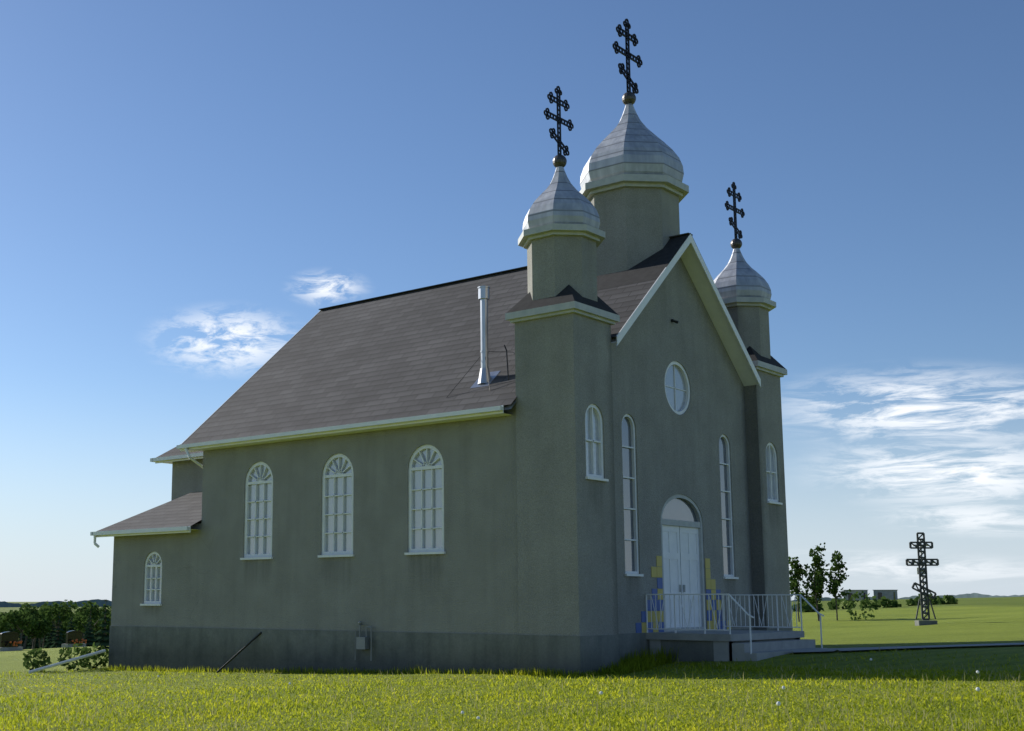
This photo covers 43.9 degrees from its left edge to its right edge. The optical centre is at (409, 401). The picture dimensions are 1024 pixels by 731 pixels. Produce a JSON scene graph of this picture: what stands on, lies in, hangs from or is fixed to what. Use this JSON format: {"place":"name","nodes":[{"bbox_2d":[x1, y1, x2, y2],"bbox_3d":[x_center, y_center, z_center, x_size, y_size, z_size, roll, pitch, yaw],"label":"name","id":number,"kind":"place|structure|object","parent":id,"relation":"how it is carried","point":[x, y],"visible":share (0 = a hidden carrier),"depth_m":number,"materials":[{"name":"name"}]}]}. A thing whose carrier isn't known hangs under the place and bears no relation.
{"place":"outdoors","nodes":[
{"label":"outdoors","id":0,"kind":"place"},
{"bbox_2d":[0,542,957,671],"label":"tree","id":1,"kind":"object","parent":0,"point":[39,621],"depth_m":95.73,"materials":[{"name":"green plant"}]},
{"bbox_2d":[0,597,1023,730],"bbox_3d":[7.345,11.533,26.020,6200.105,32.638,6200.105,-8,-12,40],"label":"lawn","id":2,"kind":"structure","parent":0,"point":[990,620],"depth_m":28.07,"materials":[{"name":"green plant"}]},
{"bbox_2d":[7,599,109,648],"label":"trees","id":3,"kind":"object","parent":2,"relation":"on","point":[97,638],"visible":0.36,"depth_m":98.90,"materials":[{"name":"green plant"}]},
{"bbox_2d":[108,257,753,673],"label":"church walls","id":4,"kind":"structure","parent":2,"relation":"on","point":[296,601],"depth_m":35.25,"materials":[{"name":"grey paint"}]},
{"bbox_2d":[28,286,678,673],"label":"pipes","id":5,"kind":"object","parent":4,"relation":"attached to","point":[486,376],"visible":0.97,"depth_m":33.67,"materials":[{"name":"white metal"}]},
{"bbox_2d":[90,233,760,536],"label":"roofs","id":6,"kind":"structure","parent":4,"relation":"on","point":[408,358],"depth_m":37.78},
{"bbox_2d":[580,92,688,275],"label":"domed tower","id":7,"kind":"structure","parent":6,"relation":"on","point":[634,190],"depth_m":36.00,"materials":[{"name":"metal"}]},
{"bbox_2d":[612,19,642,93],"bbox_3d":[6.543,-10.294,37.866,0.075,2.499,1.685,-8,-12,40],"label":"cross","id":8,"kind":"object","parent":7,"relation":"attached to","point":[627,54],"visible":1,"depth_m":37.85,"materials":[{"name":"black metal"}]},
{"bbox_2d":[140,361,738,631],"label":"windows","id":9,"kind":"structure","parent":4,"relation":"on","point":[426,500],"depth_m":35.26,"materials":[{"name":"white paint"}]},
{"bbox_2d":[636,556,730,632],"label":"door mosaic tiles","id":10,"kind":"object","parent":4,"relation":"attached to","point":[657,572],"depth_m":33.58,"materials":[{"name":"multicoloured"}]},
{"bbox_2d":[0,590,897,651],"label":"buildings","id":11,"kind":"structure","parent":2,"relation":"on","point":[9,641],"depth_m":74.84,"materials":[{"name":"concrete"}]},
{"bbox_2d":[0,593,1023,606],"bbox_3d":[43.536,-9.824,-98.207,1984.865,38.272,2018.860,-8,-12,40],"label":"treeline","id":12,"kind":"object","parent":2,"relation":"on","point":[99,602],"visible":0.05,"depth_m":903.83,"materials":[{"name":"green plant"}]},
{"bbox_2d":[505,154,619,675],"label":"tower","id":13,"kind":"structure","parent":2,"relation":"on","point":[562,316],"depth_m":31.01,"materials":[{"name":"paint"}]},
{"bbox_2d":[544,86,573,155],"bbox_3d":[3.897,-7.255,32.959,0.061,2.049,1.362,-8,-12,40],"label":"cross","id":14,"kind":"object","parent":13,"relation":"attached to","point":[559,120],"visible":1,"depth_m":32.95,"materials":[{"name":"black metal"}]},
{"bbox_2d":[157,658,979,729],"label":"dandelion clocks","id":15,"kind":"object","parent":2,"relation":"on","point":[778,703],"visible":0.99,"depth_m":18.75,"materials":[{"name":"white plant"}]},
{"bbox_2d":[646,630,822,661],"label":"porch steps","id":16,"kind":"structure","parent":2,"relation":"on","point":[715,645],"depth_m":32.01,"materials":[{"name":"grey concrete"}]},
{"bbox_2d":[645,594,823,653],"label":"porch railings","id":17,"kind":"object","parent":16,"relation":"on","point":[728,611],"visible":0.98,"depth_m":32.72,"materials":[{"name":"white metal"}]},
{"bbox_2d":[713,238,792,630],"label":"tower","id":18,"kind":"structure","parent":2,"relation":"on","point":[743,287],"depth_m":38.70,"materials":[{"name":"paint"}]},
{"bbox_2d":[725,182,744,238],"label":"cross","id":19,"kind":"object","parent":18,"relation":"attached to","point":[735,195],"visible":1,"depth_m":40.54,"materials":[{"name":"black metal"}]},
{"bbox_2d":[905,532,938,625],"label":"lawn cross monument","id":20,"kind":"object","parent":2,"relation":"on","point":[921,571],"visible":0.99,"depth_m":56.27,"materials":[{"name":"black metal"}]},
{"bbox_2d":[0,0,1023,601],"label":"sky","id":21,"kind":"structure","parent":0,"point":[185,185],"materials":[{"name":"blue"}]},
{"bbox_2d":[789,643,1023,652],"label":"concrete path","id":22,"kind":"structure","parent":0,"point":[835,649],"depth_m":31.62,"materials":[{"name":"grey concrete"}]}
]}

